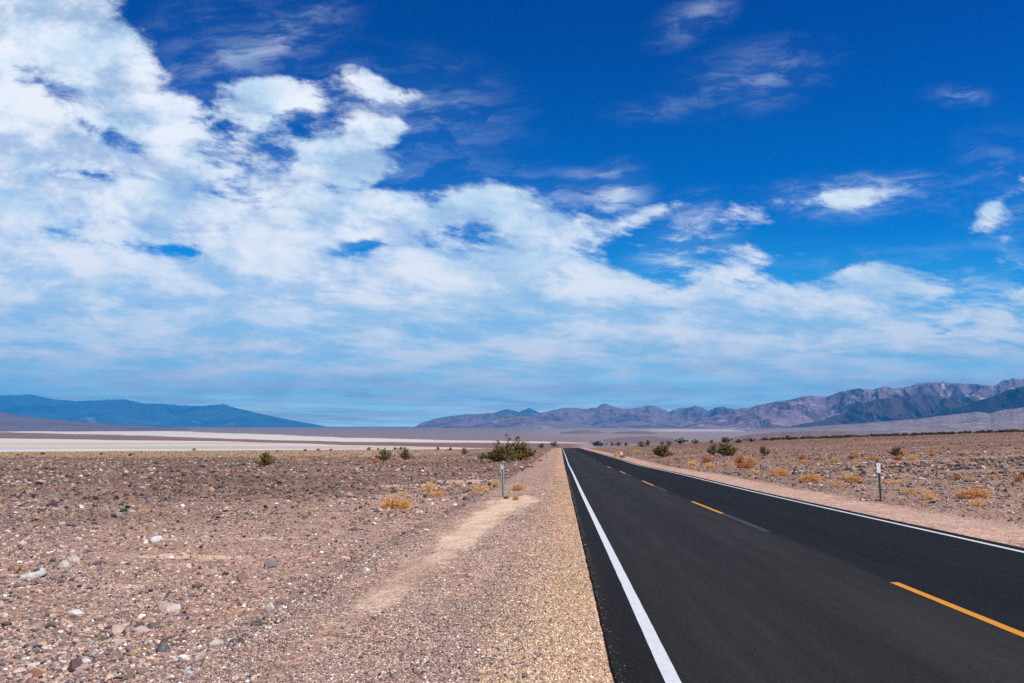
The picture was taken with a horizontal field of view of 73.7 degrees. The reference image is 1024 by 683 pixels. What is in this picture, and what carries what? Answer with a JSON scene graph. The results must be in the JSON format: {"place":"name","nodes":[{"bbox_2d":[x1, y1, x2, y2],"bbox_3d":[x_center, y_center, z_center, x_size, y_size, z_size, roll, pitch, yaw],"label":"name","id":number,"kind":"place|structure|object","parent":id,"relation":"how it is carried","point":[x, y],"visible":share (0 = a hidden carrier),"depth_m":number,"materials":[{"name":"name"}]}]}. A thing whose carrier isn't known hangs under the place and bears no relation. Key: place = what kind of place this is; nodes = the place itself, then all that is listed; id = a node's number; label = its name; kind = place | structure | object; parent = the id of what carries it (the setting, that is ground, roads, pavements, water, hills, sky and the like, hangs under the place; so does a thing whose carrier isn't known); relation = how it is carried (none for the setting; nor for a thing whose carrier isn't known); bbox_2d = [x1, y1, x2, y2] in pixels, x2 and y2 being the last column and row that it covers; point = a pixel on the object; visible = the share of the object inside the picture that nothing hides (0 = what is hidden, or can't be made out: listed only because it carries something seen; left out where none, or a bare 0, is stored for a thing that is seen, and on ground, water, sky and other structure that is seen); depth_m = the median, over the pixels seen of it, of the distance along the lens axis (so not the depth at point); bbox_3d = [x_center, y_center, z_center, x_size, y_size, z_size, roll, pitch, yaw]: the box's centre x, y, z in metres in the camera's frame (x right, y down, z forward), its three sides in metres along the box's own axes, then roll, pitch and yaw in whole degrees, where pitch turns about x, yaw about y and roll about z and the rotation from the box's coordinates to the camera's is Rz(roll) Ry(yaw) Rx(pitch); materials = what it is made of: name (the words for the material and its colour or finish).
{"place":"outdoors","nodes":[
{"label":"outdoors","id":0,"kind":"place"},
{"bbox_2d":[0,412,188,431],"bbox_3d":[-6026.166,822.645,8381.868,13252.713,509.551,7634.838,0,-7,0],"label":"hills","id":1,"kind":"structure","parent":0,"point":[11,422],"depth_m":7283.65,"materials":[{"name":"stone"}]},
{"bbox_2d":[0,394,326,426],"bbox_3d":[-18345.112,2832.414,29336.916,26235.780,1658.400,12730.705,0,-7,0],"label":"mountain range","id":2,"kind":"structure","parent":0,"point":[124,411],"depth_m":27395.18,"materials":[{"name":"blue stone"}]},
{"bbox_2d":[146,469,558,682],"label":"shoulder gravel","id":3,"kind":"structure","parent":0,"point":[312,674],"depth_m":7.01,"materials":[{"name":"beige gravel"}]},
{"bbox_2d":[0,427,1023,682],"bbox_3d":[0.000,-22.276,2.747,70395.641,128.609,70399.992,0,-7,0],"label":"ground","id":4,"kind":"structure","parent":0,"point":[322,439],"depth_m":22.74,"materials":[{"name":"soil"}]},
{"bbox_2d":[7,564,21,571],"bbox_3d":[-9.046,4.146,12.414,0.328,0.188,0.203,-3,-15,26],"label":"stone","id":5,"kind":"object","parent":4,"relation":"on","point":[16,567],"visible":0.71,"depth_m":12.34,"materials":[{"name":"brown stone"}]},
{"bbox_2d":[24,641,38,647],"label":"stone","id":6,"kind":"object","parent":4,"relation":"on","point":[30,644],"visible":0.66,"depth_m":7.80,"materials":[{"name":"grey stone"}]},
{"bbox_2d":[19,571,47,578],"bbox_3d":[-8.378,4.107,11.982,0.354,0.135,0.396,-11,-12,22],"label":"stone","id":7,"kind":"object","parent":4,"relation":"on","point":[37,574],"visible":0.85,"depth_m":11.90,"materials":[{"name":"white stone"}]},
{"bbox_2d":[27,668,41,677],"bbox_3d":[-4.798,3.372,6.864,0.153,0.156,0.128,-6,-9,39],"label":"stone","id":8,"kind":"object","parent":4,"relation":"on","point":[36,672],"visible":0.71,"depth_m":6.85,"materials":[{"name":"brown stone"}]},
{"bbox_2d":[37,641,47,646],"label":"stone","id":9,"kind":"object","parent":4,"relation":"on","point":[43,643],"visible":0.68,"depth_m":7.85,"materials":[{"name":"beige stone"}]},
{"bbox_2d":[45,621,56,628],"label":"stone","id":10,"kind":"object","parent":4,"relation":"on","point":[50,624],"visible":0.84,"depth_m":8.56,"materials":[{"name":"grey stone"}]},
{"bbox_2d":[58,560,69,568],"bbox_3d":[-8.377,4.221,12.774,0.179,0.274,0.146,1,-7,-5],"label":"stone","id":11,"kind":"object","parent":4,"relation":"on","point":[64,564],"visible":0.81,"depth_m":12.73,"materials":[{"name":"beige stone"}]},
{"bbox_2d":[66,556,79,562],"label":"stone","id":12,"kind":"object","parent":4,"relation":"on","point":[72,559],"visible":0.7,"depth_m":13.38,"materials":[{"name":"beige stone"}]},
{"bbox_2d":[67,609,84,613],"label":"stone","id":13,"kind":"object","parent":4,"relation":"on","point":[76,611],"visible":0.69,"depth_m":9.33,"materials":[{"name":"white stone"}]},
{"bbox_2d":[82,658,90,662],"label":"stone","id":14,"kind":"object","parent":4,"relation":"on","point":[85,660],"visible":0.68,"depth_m":7.25,"materials":[{"name":"white stone"}]},
{"bbox_2d":[109,624,124,633],"bbox_3d":[-4.912,3.579,8.463,0.224,0.114,0.147,-2,-6,11],"label":"stone","id":15,"kind":"object","parent":4,"relation":"on","point":[116,629],"visible":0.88,"depth_m":8.43,"materials":[{"name":"beige stone"}]},
{"bbox_2d":[114,638,125,644],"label":"stone","id":16,"kind":"object","parent":4,"relation":"on","point":[118,641],"visible":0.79,"depth_m":7.92,"materials":[{"name":"stone"}]},
{"bbox_2d":[128,649,138,655],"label":"stone","id":17,"kind":"object","parent":4,"relation":"on","point":[134,652],"visible":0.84,"depth_m":7.50,"materials":[{"name":"beige stone"}]},
{"bbox_2d":[134,622,143,627],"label":"stone","id":18,"kind":"object","parent":4,"relation":"on","point":[139,624],"visible":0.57,"depth_m":8.65,"materials":[{"name":"stone"}]},
{"bbox_2d":[133,626,147,632],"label":"stone","id":19,"kind":"object","parent":4,"relation":"on","point":[141,629],"visible":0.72,"depth_m":8.44,"materials":[{"name":"stone"}]},
{"bbox_2d":[147,622,160,628],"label":"stone","id":20,"kind":"object","parent":4,"relation":"on","point":[152,625],"visible":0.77,"depth_m":8.60,"materials":[{"name":"brown stone"}]},
{"bbox_2d":[149,536,162,541],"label":"stone","id":21,"kind":"object","parent":4,"relation":"on","point":[156,538],"visible":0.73,"depth_m":16.89,"materials":[{"name":"white stone"}]},
{"bbox_2d":[156,642,169,652],"bbox_3d":[-3.938,3.454,7.679,0.133,0.139,0.115,-8,-14,10],"label":"stone","id":22,"kind":"object","parent":4,"relation":"on","point":[162,647],"visible":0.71,"depth_m":7.65,"materials":[{"name":"grey stone"}]},
{"bbox_2d":[155,601,180,612],"bbox_3d":[-4.760,3.696,9.502,0.340,0.235,0.277,-5,-9,-9],"label":"stone","id":23,"kind":"object","parent":4,"relation":"on","point":[165,607],"visible":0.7,"depth_m":9.40,"materials":[{"name":"stone"}]},
{"bbox_2d":[183,669,192,674],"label":"stone","id":24,"kind":"object","parent":4,"relation":"on","point":[187,671],"visible":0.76,"depth_m":5.98,"materials":[{"name":"white stone"}]},
{"bbox_2d":[0,451,397,457],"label":"dry grass belt","id":25,"kind":"object","parent":4,"relation":"on","point":[152,453],"visible":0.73,"depth_m":152.68,"materials":[{"name":"brown plant"}]},
{"bbox_2d":[208,639,223,646],"bbox_3d":[-3.046,3.131,7.017,0.156,0.135,0.086,-2,0,-11],"label":"stone","id":26,"kind":"object","parent":4,"relation":"on","point":[215,641],"visible":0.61,"depth_m":7.00,"materials":[{"name":"beige stone"}]},
{"bbox_2d":[237,572,248,579],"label":"stone","id":27,"kind":"object","parent":4,"relation":"on","point":[244,575],"visible":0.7,"depth_m":11.94,"materials":[{"name":"brown stone"}]},
{"bbox_2d":[253,451,275,465],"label":"creosote bush","id":28,"kind":"object","parent":4,"relation":"on","point":[265,460],"visible":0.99,"depth_m":79.63,"materials":[{"name":"green plant"}]},
{"bbox_2d":[265,602,274,611],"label":"stone","id":29,"kind":"object","parent":4,"relation":"on","point":[269,605],"visible":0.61,"depth_m":9.06,"materials":[{"name":"beige stone"}]},
{"bbox_2d":[264,561,276,567],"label":"stone","id":30,"kind":"object","parent":4,"relation":"on","point":[272,564],"visible":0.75,"depth_m":13.17,"materials":[{"name":"grey stone"}]},
{"bbox_2d":[349,527,360,530],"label":"stone","id":31,"kind":"object","parent":4,"relation":"on","point":[354,529],"visible":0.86,"depth_m":19.21,"materials":[{"name":"grey stone"}]},
{"bbox_2d":[363,567,370,571],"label":"stone","id":32,"kind":"object","parent":4,"relation":"on","point":[365,569],"visible":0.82,"depth_m":10.94,"materials":[{"name":"white stone"}]},
{"bbox_2d":[375,448,395,459],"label":"creosote bush","id":33,"kind":"object","parent":4,"relation":"on","point":[385,456],"visible":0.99,"depth_m":103.64,"materials":[{"name":"green plant"}]},
{"bbox_2d":[379,495,413,508],"bbox_3d":[-4.362,6.033,25.770,1.308,0.597,0.969,3,-8,-20],"label":"dry brush","id":34,"kind":"object","parent":4,"relation":"on","point":[398,503],"visible":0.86,"depth_m":25.61,"materials":[{"name":"orange plant"}]},
{"bbox_2d":[395,491,409,495],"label":"dry brush","id":35,"kind":"object","parent":4,"relation":"on","point":[401,493],"visible":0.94,"depth_m":32.78,"materials":[{"name":"plant"}]},
{"bbox_2d":[398,446,414,459],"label":"creosote bush","id":36,"kind":"object","parent":4,"relation":"on","point":[405,455],"visible":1,"depth_m":103.17,"materials":[{"name":"green plant"}]},
{"bbox_2d":[418,481,438,490],"bbox_3d":[-4.555,7.821,37.132,1.066,0.514,1.248,0,-7,3],"label":"dry brush","id":37,"kind":"object","parent":4,"relation":"on","point":[428,486],"visible":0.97,"depth_m":36.93,"materials":[{"name":"plant"}]},
{"bbox_2d":[429,491,444,497],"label":"dry brush","id":38,"kind":"object","parent":4,"relation":"on","point":[438,494],"visible":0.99,"depth_m":31.83,"materials":[{"name":"orange plant"}]},
{"bbox_2d":[477,452,484,459],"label":"creosote bush","id":39,"kind":"object","parent":4,"relation":"on","point":[481,457],"visible":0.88,"depth_m":107.91,"materials":[{"name":"green plant"}]},
{"bbox_2d":[471,485,490,493],"bbox_3d":[-1.361,6.664,31.036,0.961,0.450,1.033,2,-7,-14],"label":"dry brush","id":40,"kind":"object","parent":4,"relation":"on","point":[478,489],"visible":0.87,"depth_m":31.10,"materials":[{"name":"plant"}]},
{"bbox_2d":[489,480,500,486],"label":"dry brush","id":41,"kind":"object","parent":4,"relation":"on","point":[496,484],"visible":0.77,"depth_m":34.93,"materials":[{"name":"plant"}]},
{"bbox_2d":[482,447,516,461],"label":"creosote bush","id":42,"kind":"object","parent":4,"relation":"on","point":[496,454],"visible":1,"depth_m":96.90,"materials":[{"name":"green plant"}]},
{"bbox_2d":[500,464,503,496],"bbox_3d":[-0.383,5.737,27.563,0.132,1.568,0.077,-2,-7,4],"label":"delineator post","id":43,"kind":"object","parent":4,"relation":"on","point":[502,478],"visible":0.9,"depth_m":27.57,"materials":[{"name":"grey metal"}]},
{"bbox_2d":[488,434,522,460],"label":"creosote bush","id":44,"kind":"object","parent":4,"relation":"on","point":[507,449],"visible":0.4,"depth_m":100.88,"materials":[{"name":"green plant"}]},
{"bbox_2d":[0,433,1023,682],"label":"stone rubble","id":45,"kind":"object","parent":4,"relation":"on","point":[224,527],"visible":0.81,"depth_m":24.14,"materials":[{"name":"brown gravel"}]},
{"bbox_2d":[511,485,525,490],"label":"dry brush","id":46,"kind":"object","parent":4,"relation":"on","point":[519,488],"visible":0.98,"depth_m":31.35,"materials":[{"name":"orange plant"}]},
{"bbox_2d":[508,439,537,459],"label":"creosote bush","id":47,"kind":"object","parent":4,"relation":"on","point":[519,448],"visible":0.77,"depth_m":106.25,"materials":[{"name":"green plant"}]},
{"bbox_2d":[477,476,610,682],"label":"roadside chippings","id":48,"kind":"object","parent":4,"relation":"on","point":[586,664],"visible":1,"depth_m":7.27,"materials":[{"name":"gravel"}]},
{"bbox_2d":[589,441,607,445],"bbox_3d":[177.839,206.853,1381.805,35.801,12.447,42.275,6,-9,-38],"label":"desert shrub","id":49,"kind":"object","parent":4,"relation":"on","point":[596,443],"visible":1,"depth_m":1381.25,"materials":[{"name":"green plant"}]},
{"bbox_2d":[651,444,674,456],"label":"creosote bush","id":50,"kind":"object","parent":4,"relation":"on","point":[658,450],"visible":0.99,"depth_m":104.39,"materials":[{"name":"green plant"}]},
{"bbox_2d":[672,437,687,443],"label":"desert shrub","id":51,"kind":"object","parent":4,"relation":"on","point":[680,441],"visible":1,"depth_m":256.76,"materials":[{"name":"green plant"}]},
{"bbox_2d":[687,459,701,465],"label":"dry brush","id":52,"kind":"object","parent":4,"relation":"on","point":[689,463],"visible":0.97,"depth_m":71.27,"materials":[{"name":"plant"}]},
{"bbox_2d":[702,457,714,461],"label":"dry brush","id":53,"kind":"object","parent":4,"relation":"on","point":[706,459],"visible":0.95,"depth_m":77.31,"materials":[{"name":"orange plant"}]},
{"bbox_2d":[704,463,716,467],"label":"dry brush","id":54,"kind":"object","parent":4,"relation":"on","point":[710,466],"visible":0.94,"depth_m":62.09,"materials":[{"name":"orange plant"}]},
{"bbox_2d":[707,443,719,454],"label":"creosote bush","id":55,"kind":"object","parent":4,"relation":"on","point":[711,451],"visible":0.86,"depth_m":102.10,"materials":[{"name":"green plant"}]},
{"bbox_2d":[720,437,732,442],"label":"desert shrub","id":56,"kind":"object","parent":4,"relation":"on","point":[724,439],"visible":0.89,"depth_m":220.53,"materials":[{"name":"green plant"}]},
{"bbox_2d":[714,441,739,455],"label":"creosote bush","id":57,"kind":"object","parent":4,"relation":"on","point":[725,449],"visible":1,"depth_m":94.18,"materials":[{"name":"green plant"}]},
{"bbox_2d":[725,460,734,465],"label":"dry brush","id":58,"kind":"object","parent":4,"relation":"on","point":[728,463],"visible":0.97,"depth_m":63.36,"materials":[{"name":"plant"}]},
{"bbox_2d":[733,455,744,463],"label":"dry brush","id":59,"kind":"object","parent":4,"relation":"on","point":[737,460],"visible":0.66,"depth_m":68.91,"materials":[{"name":"brown plant"}]},
{"bbox_2d":[736,462,753,468],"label":"dry brush","id":60,"kind":"object","parent":4,"relation":"on","point":[743,465],"visible":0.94,"depth_m":56.99,"materials":[{"name":"brown plant"}]},
{"bbox_2d":[741,456,756,462],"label":"dry brush","id":61,"kind":"object","parent":4,"relation":"on","point":[752,460],"visible":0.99,"depth_m":68.24,"materials":[{"name":"orange plant"}]},
{"bbox_2d":[748,468,760,472],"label":"dry brush","id":62,"kind":"object","parent":4,"relation":"on","point":[752,470],"visible":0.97,"depth_m":49.34,"materials":[{"name":"plant"}]},
{"bbox_2d":[759,446,770,455],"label":"creosote bush","id":63,"kind":"object","parent":4,"relation":"on","point":[763,451],"visible":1,"depth_m":89.09,"materials":[{"name":"green plant"}]},
{"bbox_2d":[768,468,791,475],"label":"dry brush","id":64,"kind":"object","parent":4,"relation":"on","point":[783,472],"visible":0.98,"depth_m":44.24,"materials":[{"name":"orange plant"}]},
{"bbox_2d":[797,472,822,482],"bbox_3d":[16.052,7.283,36.690,1.369,0.579,1.013,2,-7,-16],"label":"dry brush","id":65,"kind":"object","parent":4,"relation":"on","point":[809,478],"visible":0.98,"depth_m":36.64,"materials":[{"name":"orange plant"}]},
{"bbox_2d":[813,455,827,459],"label":"dry brush","id":66,"kind":"object","parent":4,"relation":"on","point":[820,457],"visible":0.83,"depth_m":67.05,"materials":[{"name":"orange plant"}]},
{"bbox_2d":[826,480,846,486],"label":"dry brush","id":67,"kind":"object","parent":4,"relation":"on","point":[838,483],"visible":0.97,"depth_m":32.59,"materials":[{"name":"plant"}]},
{"bbox_2d":[840,472,851,478],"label":"dry brush","id":68,"kind":"object","parent":4,"relation":"on","point":[844,475],"visible":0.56,"depth_m":37.97,"materials":[{"name":"plant"}]},
{"bbox_2d":[845,474,862,482],"bbox_3d":[17.353,6.904,34.624,0.877,0.506,0.650,0,-7,-2],"label":"dry brush","id":69,"kind":"object","parent":4,"relation":"on","point":[853,478],"visible":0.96,"depth_m":34.58,"materials":[{"name":"orange plant"}]},
{"bbox_2d":[868,455,881,459],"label":"dry brush","id":70,"kind":"object","parent":4,"relation":"on","point":[875,457],"visible":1,"depth_m":61.57,"materials":[{"name":"orange plant"}]},
{"bbox_2d":[876,463,881,499],"bbox_3d":[13.623,5.332,25.303,0.134,1.625,0.063,-1,-7,4],"label":"delineator post","id":71,"kind":"object","parent":4,"relation":"on","point":[879,479],"visible":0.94,"depth_m":25.33,"materials":[{"name":"green metal"}]},
{"bbox_2d":[760,429,1023,440],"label":"shrub belt","id":72,"kind":"object","parent":4,"relation":"on","point":[902,434],"visible":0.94,"depth_m":266.67,"materials":[{"name":"plant"}]},
{"bbox_2d":[888,446,902,455],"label":"creosote bush","id":73,"kind":"object","parent":4,"relation":"on","point":[895,451],"visible":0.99,"depth_m":69.25,"materials":[{"name":"green plant"}]},
{"bbox_2d":[885,479,906,483],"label":"dry brush","id":74,"kind":"object","parent":4,"relation":"on","point":[897,481],"visible":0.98,"depth_m":32.60,"materials":[{"name":"plant"}]},
{"bbox_2d":[894,456,902,460],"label":"dry brush","id":75,"kind":"object","parent":4,"relation":"on","point":[897,458],"visible":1,"depth_m":46.80,"materials":[{"name":"orange plant"}]},
{"bbox_2d":[900,488,916,494],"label":"dry brush","id":76,"kind":"object","parent":4,"relation":"on","point":[909,492],"visible":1,"depth_m":27.45,"materials":[{"name":"plant"}]},
{"bbox_2d":[904,455,918,459],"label":"dry brush","id":77,"kind":"object","parent":4,"relation":"on","point":[913,457],"visible":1,"depth_m":46.83,"materials":[{"name":"plant"}]},
{"bbox_2d":[920,488,939,499],"bbox_3d":[15.241,5.565,24.850,0.722,0.411,0.845,-3,-8,22],"label":"dry brush","id":78,"kind":"object","parent":4,"relation":"on","point":[931,495],"visible":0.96,"depth_m":24.83,"materials":[{"name":"plant"}]},
{"bbox_2d":[925,449,938,452],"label":"dry brush","id":79,"kind":"object","parent":4,"relation":"on","point":[929,450],"visible":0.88,"depth_m":73.38,"materials":[{"name":"orange plant"}]},
{"bbox_2d":[953,474,961,479],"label":"dry brush","id":80,"kind":"object","parent":4,"relation":"on","point":[956,477],"visible":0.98,"depth_m":32.99,"materials":[{"name":"brown plant"}]},
{"bbox_2d":[954,486,992,498],"bbox_3d":[16.878,5.490,24.912,1.317,0.453,0.975,1,-7,-5],"label":"dry brush","id":81,"kind":"object","parent":4,"relation":"on","point":[968,493],"visible":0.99,"depth_m":24.86,"materials":[{"name":"orange plant"}]},
{"bbox_2d":[967,498,987,506],"bbox_3d":[15.116,5.211,22.274,0.725,0.280,0.850,-1,-7,7],"label":"dry brush","id":82,"kind":"object","parent":4,"relation":"on","point":[980,502],"visible":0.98,"depth_m":22.12,"materials":[{"name":"plant"}]},
{"bbox_2d":[1014,474,1023,481],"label":"dry brush","id":83,"kind":"object","parent":4,"relation":"on","point":[1018,479],"visible":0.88,"depth_m":30.45,"materials":[{"name":"brown plant"}]},
{"bbox_2d":[0,0,1023,426],"label":"sky","id":84,"kind":"structure","parent":0,"point":[329,213],"materials":[{"name":"blue"}]},
{"bbox_2d":[493,408,538,413],"bbox_3d":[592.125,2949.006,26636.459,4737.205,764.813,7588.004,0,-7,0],"label":"mountain range","id":85,"kind":"structure","parent":0,"point":[526,411],"depth_m":27320.33,"materials":[{"name":"blue stone"}]},
{"bbox_2d":[11,457,1022,517],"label":"sparse dry grass","id":86,"kind":"structure","parent":0,"point":[677,462],"depth_m":27.72,"materials":[{"name":"plant"}]},
{"bbox_2d":[465,416,678,427],"bbox_3d":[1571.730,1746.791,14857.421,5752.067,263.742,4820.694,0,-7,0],"label":"mountain range","id":87,"kind":"structure","parent":0,"point":[524,422],"depth_m":14149.00,"materials":[{"name":"stone"}]},
{"bbox_2d":[413,403,745,427],"bbox_3d":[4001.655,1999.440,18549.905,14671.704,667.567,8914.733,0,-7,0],"label":"mountain range","id":88,"kind":"structure","parent":0,"point":[679,417],"depth_m":17453.66,"materials":[{"name":"grey stone"}]},
{"bbox_2d":[561,430,607,433],"bbox_3d":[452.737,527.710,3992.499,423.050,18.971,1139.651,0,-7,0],"label":"hills","id":89,"kind":"structure","parent":0,"point":[583,432],"depth_m":3887.01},
{"bbox_2d":[612,431,658,433],"bbox_3d":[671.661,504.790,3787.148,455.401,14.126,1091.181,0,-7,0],"label":"hills","id":90,"kind":"structure","parent":0,"point":[636,432],"depth_m":3686.13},
{"bbox_2d":[603,436,676,443],"bbox_3d":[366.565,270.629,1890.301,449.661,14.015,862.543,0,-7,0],"label":"hills","id":91,"kind":"structure","parent":0,"point":[643,439],"depth_m":1807.82,"materials":[{"name":"grey soil"}]},
{"bbox_2d":[561,448,1023,682],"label":"road","id":92,"kind":"structure","parent":0,"point":[698,579],"depth_m":9.02,"materials":[{"name":"black asphalt"}]},
{"bbox_2d":[567,475,624,678],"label":"loose chippings","id":93,"kind":"object","parent":92,"relation":"on","point":[592,566],"visible":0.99,"depth_m":11.87,"materials":[{"name":"gravel"}]},
{"bbox_2d":[727,431,878,440],"bbox_3d":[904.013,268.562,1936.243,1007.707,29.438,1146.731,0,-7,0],"label":"hills","id":94,"kind":"structure","parent":0,"point":[794,434],"depth_m":1970.15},
{"bbox_2d":[677,378,1023,428],"bbox_3d":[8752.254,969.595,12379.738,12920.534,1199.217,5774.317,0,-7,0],"label":"mountain range","id":95,"kind":"structure","parent":0,"point":[795,411],"depth_m":11946.19,"materials":[{"name":"stone"}]},
{"bbox_2d":[783,394,968,427],"bbox_3d":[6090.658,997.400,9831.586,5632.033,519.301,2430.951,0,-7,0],"label":"mountain range","id":96,"kind":"structure","parent":0,"point":[901,407],"depth_m":9862.21,"materials":[{"name":"stone"}]},
{"bbox_2d":[734,407,1023,433],"bbox_3d":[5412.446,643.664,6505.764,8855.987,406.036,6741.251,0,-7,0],"label":"hills","id":97,"kind":"structure","parent":0,"point":[1010,419],"depth_m":5562.09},
{"bbox_2d":[906,386,1023,419],"bbox_3d":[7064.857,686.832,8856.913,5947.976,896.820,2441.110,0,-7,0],"label":"mountain range","id":98,"kind":"structure","parent":0,"point":[1010,399],"depth_m":8772.80,"materials":[{"name":"blue stone"}]}
]}

